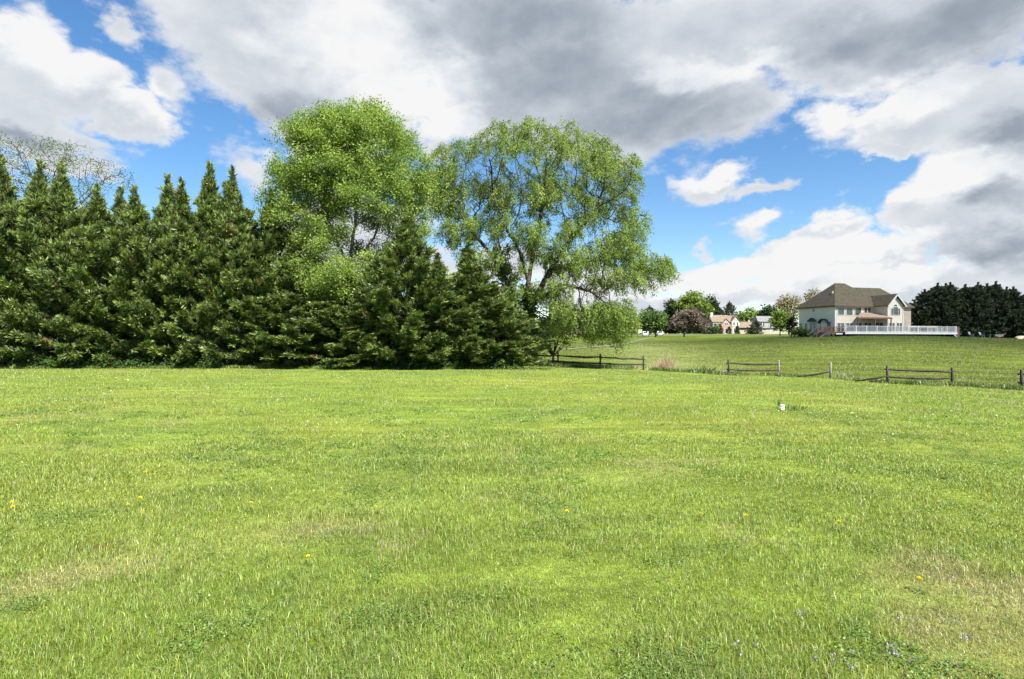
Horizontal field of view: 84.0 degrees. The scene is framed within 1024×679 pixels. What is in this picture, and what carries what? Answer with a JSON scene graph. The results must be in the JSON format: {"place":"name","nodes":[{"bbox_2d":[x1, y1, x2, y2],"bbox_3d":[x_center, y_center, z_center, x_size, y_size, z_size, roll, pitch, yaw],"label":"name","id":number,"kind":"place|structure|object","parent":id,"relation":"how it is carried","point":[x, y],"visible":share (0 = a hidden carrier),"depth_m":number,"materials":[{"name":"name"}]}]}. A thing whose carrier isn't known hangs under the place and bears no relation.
{"place":"outdoors","nodes":[
{"label":"outdoors","id":0,"kind":"place"},
{"bbox_2d":[0,334,1023,678],"bbox_3d":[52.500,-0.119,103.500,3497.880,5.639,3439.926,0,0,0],"label":"ground","id":1,"kind":"structure","parent":0,"point":[630,586],"depth_m":5.03,"materials":[{"name":"green plant"}]},
{"bbox_2d":[0,152,43,351],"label":"cypress tree","id":2,"kind":"object","parent":1,"relation":"on","point":[8,194],"visible":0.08,"depth_m":34.33,"materials":[{"name":"green plant"}]},
{"bbox_2d":[0,199,43,361],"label":"cypress tree","id":3,"kind":"object","parent":1,"relation":"on","point":[7,272],"visible":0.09,"depth_m":31.86,"materials":[{"name":"green plant"}]},
{"bbox_2d":[0,158,85,363],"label":"cypress tree","id":4,"kind":"object","parent":1,"relation":"on","point":[29,205],"visible":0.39,"depth_m":31.79,"materials":[{"name":"green plant"}]},
{"bbox_2d":[0,161,100,365],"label":"cypress tree","id":5,"kind":"object","parent":1,"relation":"on","point":[62,201],"visible":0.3,"depth_m":32.50,"materials":[{"name":"green plant"}]},
{"bbox_2d":[0,129,134,210],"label":"bare tree","id":6,"kind":"object","parent":1,"relation":"on","point":[63,159],"visible":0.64,"depth_m":43.62,"materials":[{"name":"grey plant"}]},
{"bbox_2d":[0,182,163,364],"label":"cypress tree","id":7,"kind":"object","parent":1,"relation":"on","point":[96,219],"visible":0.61,"depth_m":31.16,"materials":[{"name":"green plant"}]},
{"bbox_2d":[31,185,140,363],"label":"cypress tree","id":8,"kind":"object","parent":1,"relation":"on","point":[117,207],"visible":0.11,"depth_m":32.28,"materials":[{"name":"green plant"}]},
{"bbox_2d":[58,184,178,365],"bbox_3d":[-21.835,-3.647,33.291,7.468,11.058,8.339,0,0,-38],"label":"cypress tree","id":9,"kind":"object","parent":1,"relation":"on","point":[133,222],"visible":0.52,"depth_m":31.14,"materials":[{"name":"green plant"}]},
{"bbox_2d":[85,173,181,362],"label":"cypress tree","id":10,"kind":"object","parent":1,"relation":"on","point":[161,211],"visible":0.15,"depth_m":32.83,"materials":[{"name":"green plant"}]},
{"bbox_2d":[113,175,231,365],"bbox_3d":[-19.068,-3.804,33.280,7.106,11.394,7.321,0,0,-35],"label":"cypress tree","id":11,"kind":"object","parent":1,"relation":"on","point":[180,208],"visible":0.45,"depth_m":31.61,"materials":[{"name":"green plant"}]},
{"bbox_2d":[136,159,260,364],"bbox_3d":[-17.679,-4.395,33.945,7.848,12.668,7.974,2,3,16],"label":"cypress tree","id":12,"kind":"object","parent":1,"relation":"on","point":[204,200],"visible":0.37,"depth_m":31.64,"materials":[{"name":"green plant"}]},
{"bbox_2d":[146,164,283,365],"bbox_3d":[-17.019,-4.313,33.857,8.061,12.440,8.125,2,0,9],"label":"cypress tree","id":13,"kind":"object","parent":1,"relation":"on","point":[223,205],"visible":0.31,"depth_m":31.74,"materials":[{"name":"green plant"}]},
{"bbox_2d":[173,193,298,365],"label":"cypress tree","id":14,"kind":"object","parent":1,"relation":"on","point":[240,230],"visible":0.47,"depth_m":31.56,"materials":[{"name":"green plant"}]},
{"bbox_2d":[0,351,522,369],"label":"undergrowth","id":15,"kind":"object","parent":1,"relation":"on","point":[122,362],"visible":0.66,"depth_m":31.11,"materials":[{"name":"green plant"}]},
{"bbox_2d":[202,190,325,366],"bbox_3d":[-14.881,-3.679,34.561,7.906,11.180,7.097,0,0,8],"label":"cypress tree","id":16,"kind":"object","parent":1,"relation":"on","point":[272,238],"visible":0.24,"depth_m":32.33,"materials":[{"name":"green plant"}]},
{"bbox_2d":[213,239,337,367],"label":"cypress tree","id":17,"kind":"object","parent":1,"relation":"on","point":[284,300],"visible":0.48,"depth_m":31.43,"materials":[{"name":"green plant"}]},
{"bbox_2d":[234,258,368,361],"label":"cypress tree","id":18,"kind":"object","parent":1,"relation":"on","point":[276,319],"visible":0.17,"depth_m":31.60,"materials":[{"name":"green plant"}]},
{"bbox_2d":[263,269,403,368],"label":"cypress tree","id":19,"kind":"object","parent":1,"relation":"on","point":[324,321],"visible":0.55,"depth_m":31.07,"materials":[{"name":"green plant"}]},
{"bbox_2d":[247,93,442,341],"bbox_3d":[-9.850,-6.523,34.993,11.466,16.814,9.378,0,0,0],"label":"maple tree","id":20,"kind":"object","parent":1,"relation":"on","point":[344,142],"visible":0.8,"depth_m":32.74,"materials":[{"name":"green plant"}]},
{"bbox_2d":[321,272,433,367],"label":"cypress tree","id":21,"kind":"object","parent":1,"relation":"on","point":[358,305],"visible":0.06,"depth_m":31.67,"materials":[{"name":"green plant"}]},
{"bbox_2d":[333,203,491,366],"bbox_3d":[-5.704,-2.997,32.846,8.240,9.807,8.373,2,-4,-43],"label":"cypress tree","id":22,"kind":"object","parent":1,"relation":"on","point":[399,276],"visible":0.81,"depth_m":30.93,"materials":[{"name":"green plant"}]},
{"bbox_2d":[374,252,495,365],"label":"cypress tree","id":23,"kind":"object","parent":1,"relation":"on","point":[421,356],"visible":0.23,"depth_m":31.12,"materials":[{"name":"green plant"}]},
{"bbox_2d":[420,239,539,365],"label":"cypress tree","id":24,"kind":"object","parent":1,"relation":"on","point":[477,286],"visible":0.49,"depth_m":31.93,"materials":[{"name":"green plant"}]},
{"bbox_2d":[438,280,561,366],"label":"cypress tree","id":25,"kind":"object","parent":1,"relation":"on","point":[515,336],"visible":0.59,"depth_m":31.69,"materials":[{"name":"green plant"}]},
{"bbox_2d":[0,370,1010,675],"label":"wildflowers","id":26,"kind":"object","parent":1,"relation":"on","point":[708,638],"visible":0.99,"depth_m":3.29,"materials":[{"name":"plant"}]},
{"bbox_2d":[0,361,1023,390],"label":"weeds","id":27,"kind":"object","parent":1,"relation":"on","point":[937,383],"visible":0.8,"depth_m":31.03,"materials":[{"name":"green plant"}]},
{"bbox_2d":[513,298,543,365],"bbox_3d":[0.501,-0.418,39.254,2.932,4.985,3.572,0,0,26],"label":"leafy shrub","id":28,"kind":"object","parent":1,"relation":"on","point":[518,308],"visible":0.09,"depth_m":38.71,"materials":[{"name":"green plant"}]},
{"bbox_2d":[424,114,682,365],"bbox_3d":[2.634,-6.820,39.959,17.756,17.864,11.043,0,0,0],"label":"willow tree","id":29,"kind":"object","parent":1,"relation":"on","point":[610,319],"visible":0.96,"depth_m":37.79,"materials":[{"name":"green plant"}]},
{"bbox_2d":[490,245,542,359],"bbox_3d":[0.299,-2.207,39.752,4.120,8.563,1.878,0,0,-29],"label":"climbing ivy","id":30,"kind":"object","parent":29,"relation":"attached to","point":[502,271],"visible":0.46,"depth_m":39.47,"materials":[{"name":"green plant"}]},
{"bbox_2d":[535,301,580,363],"bbox_3d":[2.989,-0.617,41.592,4.514,5.166,3.460,0,0,0],"label":"leafy shrub","id":31,"kind":"object","parent":1,"relation":"on","point":[551,351],"visible":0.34,"depth_m":41.43,"materials":[{"name":"green plant"}]},
{"bbox_2d":[535,314,583,337],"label":"leafy tree","id":32,"kind":"object","parent":1,"relation":"on","point":[546,330],"visible":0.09,"depth_m":148.06,"materials":[{"name":"green plant"}]},
{"bbox_2d":[515,352,645,369],"bbox_3d":[4.707,1.584,40.278,9.331,1.591,0.297,0,0,5],"label":"rail fence","id":33,"kind":"object","parent":1,"relation":"on","point":[599,357],"visible":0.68,"depth_m":40.18,"materials":[{"name":"brown wood"}]},
{"bbox_2d":[619,324,642,336],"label":"leafy tree","id":34,"kind":"object","parent":1,"relation":"on","point":[636,333],"visible":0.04,"depth_m":163.52,"materials":[{"name":"green plant"}]},
{"bbox_2d":[637,309,653,334],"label":"leafy tree","id":35,"kind":"object","parent":1,"relation":"on","point":[641,314],"visible":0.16,"depth_m":214.21,"materials":[{"name":"green plant"}]},
{"bbox_2d":[639,305,656,333],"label":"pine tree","id":36,"kind":"object","parent":1,"relation":"on","point":[651,308],"visible":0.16,"depth_m":259.10,"materials":[{"name":"green plant"}]},
{"bbox_2d":[639,309,669,336],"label":"leafy tree","id":37,"kind":"object","parent":1,"relation":"on","point":[656,321],"visible":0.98,"depth_m":172.98,"materials":[{"name":"green plant"}]},
{"bbox_2d":[651,354,678,367],"bbox_3d":[10.951,1.593,40.744,2.076,1.163,2.446,0,0,37],"label":"brush pile","id":38,"kind":"object","parent":1,"relation":"on","point":[665,364],"visible":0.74,"depth_m":40.53,"materials":[{"name":"beige plant"}]},
{"bbox_2d":[662,297,679,333],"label":"leafy tree","id":39,"kind":"object","parent":1,"relation":"on","point":[668,309],"visible":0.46,"depth_m":273.33,"materials":[{"name":"green plant"}]},
{"bbox_2d":[663,328,700,333],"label":"dark thicket","id":40,"kind":"object","parent":1,"relation":"on","point":[679,332],"visible":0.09,"depth_m":282.04,"materials":[{"name":"green plant"}]},
{"bbox_2d":[666,306,712,336],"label":"purple tree","id":41,"kind":"object","parent":1,"relation":"on","point":[688,319],"visible":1,"depth_m":166.00,"materials":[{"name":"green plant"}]},
{"bbox_2d":[669,289,714,317],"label":"leafy tree","id":42,"kind":"object","parent":1,"relation":"on","point":[689,300],"visible":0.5,"depth_m":265.55,"materials":[{"name":"green plant"}]},
{"bbox_2d":[687,307,706,333],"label":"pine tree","id":43,"kind":"object","parent":1,"relation":"on","point":[698,331],"visible":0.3,"depth_m":260.54,"materials":[{"name":"green plant"}]},
{"bbox_2d":[687,365,715,372],"bbox_3d":[12.936,1.960,38.379,2.217,0.625,2.131,0,0,-41],"label":"weed clump","id":44,"kind":"object","parent":1,"relation":"on","point":[704,369],"visible":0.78,"depth_m":38.32,"materials":[{"name":"green plant"}]},
{"bbox_2d":[703,327,718,333],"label":"round bush","id":45,"kind":"object","parent":1,"relation":"on","point":[711,331],"visible":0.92,"depth_m":238.82,"materials":[{"name":"green plant"}]},
{"bbox_2d":[702,323,720,333],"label":"round bush","id":46,"kind":"object","parent":1,"relation":"on","point":[718,327],"visible":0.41,"depth_m":242.06,"materials":[{"name":"green plant"}]},
{"bbox_2d":[705,294,722,314],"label":"leafy tree","id":47,"kind":"object","parent":1,"relation":"on","point":[715,304],"visible":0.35,"depth_m":277.94,"materials":[{"name":"green plant"}]},
{"bbox_2d":[707,313,740,333],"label":"brick gabled house","id":48,"kind":"structure","parent":1,"relation":"on","point":[726,322],"depth_m":249.84,"materials":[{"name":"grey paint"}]},
{"bbox_2d":[725,326,731,333],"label":"cone shrub","id":49,"kind":"object","parent":1,"relation":"on","point":[729,329],"visible":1,"depth_m":243.60,"materials":[{"name":"green plant"}]},
{"bbox_2d":[723,301,739,316],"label":"pine tree","id":50,"kind":"object","parent":1,"relation":"on","point":[729,308],"visible":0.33,"depth_m":288.97,"materials":[{"name":"green plant"}]},
{"bbox_2d":[734,326,740,333],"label":"cone shrub","id":51,"kind":"object","parent":1,"relation":"on","point":[737,330],"visible":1,"depth_m":243.79,"materials":[{"name":"green plant"}]},
{"bbox_2d":[738,320,754,333],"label":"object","id":52,"kind":"structure","parent":1,"relation":"on","point":[742,326],"depth_m":248.09,"materials":[{"name":"beige paint"}]},
{"bbox_2d":[738,306,758,321],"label":"leafy tree","id":53,"kind":"object","parent":1,"relation":"on","point":[747,315],"visible":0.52,"depth_m":298.17,"materials":[{"name":"green plant"}]},
{"bbox_2d":[722,359,780,372],"bbox_3d":[15.405,1.958,37.053,3.990,1.306,0.222,0,0,9],"label":"rail fence","id":54,"kind":"object","parent":1,"relation":"on","point":[778,364],"visible":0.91,"depth_m":36.99,"materials":[{"name":"brown wood"}]},
{"bbox_2d":[746,320,765,333],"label":"cone evergreen","id":55,"kind":"object","parent":1,"relation":"on","point":[755,323],"visible":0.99,"depth_m":225.16,"materials":[{"name":"green plant"}]},
{"bbox_2d":[750,316,779,332],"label":"grey house","id":56,"kind":"structure","parent":1,"relation":"on","point":[764,322],"depth_m":255.19,"materials":[{"name":"paint"}]},
{"bbox_2d":[755,304,776,315],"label":"leafy tree","id":57,"kind":"object","parent":1,"relation":"on","point":[764,311],"visible":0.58,"depth_m":298.05,"materials":[{"name":"green plant"}]},
{"bbox_2d":[758,329,787,333],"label":"privacy fence","id":58,"kind":"object","parent":1,"relation":"on","point":[770,331],"visible":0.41,"depth_m":224.98,"materials":[{"name":"beige paint"}]},
{"bbox_2d":[768,309,792,335],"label":"young tree","id":59,"kind":"object","parent":1,"relation":"on","point":[778,319],"visible":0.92,"depth_m":149.09,"materials":[{"name":"green plant"}]},
{"bbox_2d":[771,293,803,334],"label":"budding tree","id":60,"kind":"object","parent":1,"relation":"on","point":[786,303],"visible":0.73,"depth_m":188.90,"materials":[{"name":"grey plant"}]},
{"bbox_2d":[784,315,798,336],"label":"dark bush","id":61,"kind":"object","parent":1,"relation":"on","point":[792,324],"visible":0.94,"depth_m":107.61,"materials":[{"name":"green plant"}]},
{"bbox_2d":[776,404,808,410],"bbox_3d":[6.547,1.564,13.393,0.716,0.175,0.729,0,0,-28],"label":"weed clump","id":62,"kind":"object","parent":1,"relation":"on","point":[794,408],"visible":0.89,"depth_m":13.28,"materials":[{"name":"green plant"}]},
{"bbox_2d":[789,324,813,336],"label":"green bush","id":63,"kind":"object","parent":1,"relation":"on","point":[799,331],"visible":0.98,"depth_m":103.41,"materials":[{"name":"green plant"}]},
{"bbox_2d":[800,285,821,300],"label":"budding tree","id":64,"kind":"object","parent":1,"relation":"on","point":[808,296],"visible":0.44,"depth_m":179.86,"materials":[{"name":"grey plant"}]},
{"bbox_2d":[797,362,831,378],"bbox_3d":[18.634,2.008,35.075,1.905,1.231,0.156,0,0,32],"label":"rail fence","id":65,"kind":"object","parent":1,"relation":"on","point":[830,370],"visible":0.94,"depth_m":34.72,"materials":[{"name":"grey wood"}]},
{"bbox_2d":[833,370,854,378],"bbox_3d":[19.792,2.105,34.426,1.691,0.534,1.204,0,0,0],"label":"weed clump","id":66,"kind":"object","parent":1,"relation":"on","point":[840,376],"visible":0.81,"depth_m":34.35,"materials":[{"name":"green plant"}]},
{"bbox_2d":[795,283,958,336],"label":"cream house","id":67,"kind":"structure","parent":1,"relation":"on","point":[839,309],"depth_m":106.06,"materials":[{"name":"beige paint"}]},
{"bbox_2d":[837,307,844,315],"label":"window","id":68,"kind":"structure","parent":67,"relation":"in","point":[840,310],"depth_m":105.31,"materials":[{"name":"grey glass"}]},
{"bbox_2d":[837,322,844,331],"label":"window","id":69,"kind":"structure","parent":67,"relation":"in","point":[839,324],"depth_m":105.29,"materials":[{"name":"white paint"}]},
{"bbox_2d":[846,307,852,315],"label":"window","id":70,"kind":"structure","parent":67,"relation":"in","point":[849,310],"depth_m":105.88,"materials":[{"name":"grey glass"}]},
{"bbox_2d":[846,322,852,330],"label":"window","id":71,"kind":"structure","parent":67,"relation":"in","point":[847,323],"depth_m":105.83,"materials":[{"name":"white glass"}]},
{"bbox_2d":[854,307,861,315],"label":"window","id":72,"kind":"structure","parent":67,"relation":"in","point":[857,310],"depth_m":106.37,"materials":[{"name":"grey glass"}]},
{"bbox_2d":[854,322,861,330],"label":"window","id":73,"kind":"structure","parent":67,"relation":"in","point":[855,323],"depth_m":106.50,"materials":[{"name":"grey glass"}]},
{"bbox_2d":[864,307,870,312],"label":"window","id":74,"kind":"structure","parent":67,"relation":"in","point":[866,309],"depth_m":106.95,"materials":[{"name":"white paint"}]},
{"bbox_2d":[864,322,871,330],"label":"patio door","id":75,"kind":"structure","parent":67,"relation":"in","point":[868,324],"depth_m":107.00,"materials":[{"name":"white paint"}]},
{"bbox_2d":[876,322,883,330],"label":"window","id":76,"kind":"structure","parent":67,"relation":"in","point":[879,324],"depth_m":105.83,"materials":[{"name":"grey glass"}]},
{"bbox_2d":[893,304,897,315],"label":"window","id":77,"kind":"structure","parent":67,"relation":"in","point":[895,306],"depth_m":104.83,"materials":[{"name":"grey glass"}]},
{"bbox_2d":[896,322,902,330],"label":"window","id":78,"kind":"structure","parent":67,"relation":"in","point":[897,323],"depth_m":105.03,"materials":[{"name":"white paint"}]},
{"bbox_2d":[855,365,954,382],"bbox_3d":[21.014,2.037,30.440,4.559,1.297,0.410,0,0,21],"label":"rail fence","id":79,"kind":"object","parent":1,"relation":"on","point":[887,377],"visible":0.95,"depth_m":30.25,"materials":[{"name":"brown wood"}]},
{"bbox_2d":[910,576,929,593],"bbox_3d":[2.651,1.597,3.697,0.123,0.119,0.124,0,0,37],"label":"dandelion","id":80,"kind":"object","parent":1,"relation":"on","point":[919,578],"visible":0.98,"depth_m":3.70,"materials":[{"name":"green plant"}]},
{"bbox_2d":[911,301,932,330],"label":"spruce tree","id":81,"kind":"object","parent":1,"relation":"on","point":[917,317],"visible":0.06,"depth_m":119.81,"materials":[{"name":"green plant"}]},
{"bbox_2d":[909,289,948,331],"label":"spruce tree","id":82,"kind":"object","parent":1,"relation":"on","point":[922,302],"visible":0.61,"depth_m":118.78,"materials":[{"name":"green plant"}]},
{"bbox_2d":[913,282,959,331],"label":"spruce tree","id":83,"kind":"object","parent":1,"relation":"on","point":[934,290],"visible":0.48,"depth_m":117.84,"materials":[{"name":"green plant"}]},
{"bbox_2d":[923,282,971,334],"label":"spruce tree","id":84,"kind":"object","parent":1,"relation":"on","point":[951,297],"visible":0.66,"depth_m":116.42,"materials":[{"name":"green plant"}]},
{"bbox_2d":[941,281,974,336],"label":"spruce tree","id":85,"kind":"object","parent":1,"relation":"on","point":[955,289],"visible":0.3,"depth_m":116.88,"materials":[{"name":"green plant"}]},
{"bbox_2d":[954,284,996,336],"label":"spruce tree","id":86,"kind":"object","parent":1,"relation":"on","point":[964,290],"visible":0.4,"depth_m":116.12,"materials":[{"name":"green plant"}]},
{"bbox_2d":[957,282,1000,336],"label":"spruce tree","id":87,"kind":"object","parent":1,"relation":"on","point":[977,288],"visible":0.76,"depth_m":115.21,"materials":[{"name":"green plant"}]},
{"bbox_2d":[968,283,1011,337],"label":"spruce tree","id":88,"kind":"object","parent":1,"relation":"on","point":[995,309],"visible":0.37,"depth_m":115.33,"materials":[{"name":"green plant"}]},
{"bbox_2d":[971,280,1023,337],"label":"spruce tree","id":89,"kind":"object","parent":1,"relation":"on","point":[997,288],"visible":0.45,"depth_m":115.17,"materials":[{"name":"green plant"}]},
{"bbox_2d":[993,334,1003,337],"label":"garden cart","id":90,"kind":"object","parent":1,"relation":"on","point":[998,335],"visible":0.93,"depth_m":103.66,"materials":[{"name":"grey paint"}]},
{"bbox_2d":[990,286,1023,337],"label":"spruce tree","id":91,"kind":"object","parent":1,"relation":"on","point":[1015,308],"visible":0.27,"depth_m":114.56,"materials":[{"name":"green plant"}]},
{"bbox_2d":[995,286,1023,337],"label":"spruce tree","id":92,"kind":"object","parent":1,"relation":"on","point":[1015,292],"visible":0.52,"depth_m":114.59,"materials":[{"name":"green plant"}]},
{"bbox_2d":[1011,294,1023,335],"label":"spruce tree","id":93,"kind":"object","parent":1,"relation":"on","point":[1016,304],"visible":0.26,"depth_m":114.60,"materials":[{"name":"green plant"}]},
{"bbox_2d":[1017,369,1023,385],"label":"rail fence","id":94,"kind":"object","parent":1,"relation":"on","point":[1021,374],"visible":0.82,"depth_m":28.18,"materials":[{"name":"brown wood"}]},
{"bbox_2d":[0,0,1023,333],"label":"sky","id":95,"kind":"structure","parent":0,"point":[791,147],"materials":[{"name":"white"}]},
{"bbox_2d":[568,335,664,348],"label":"driveway path","id":96,"kind":"structure","parent":0,"point":[615,344],"depth_m":96.49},
{"bbox_2d":[569,334,765,335],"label":"road","id":97,"kind":"structure","parent":0,"point":[659,335],"depth_m":201.53,"materials":[{"name":"grey asphalt"}]}
]}

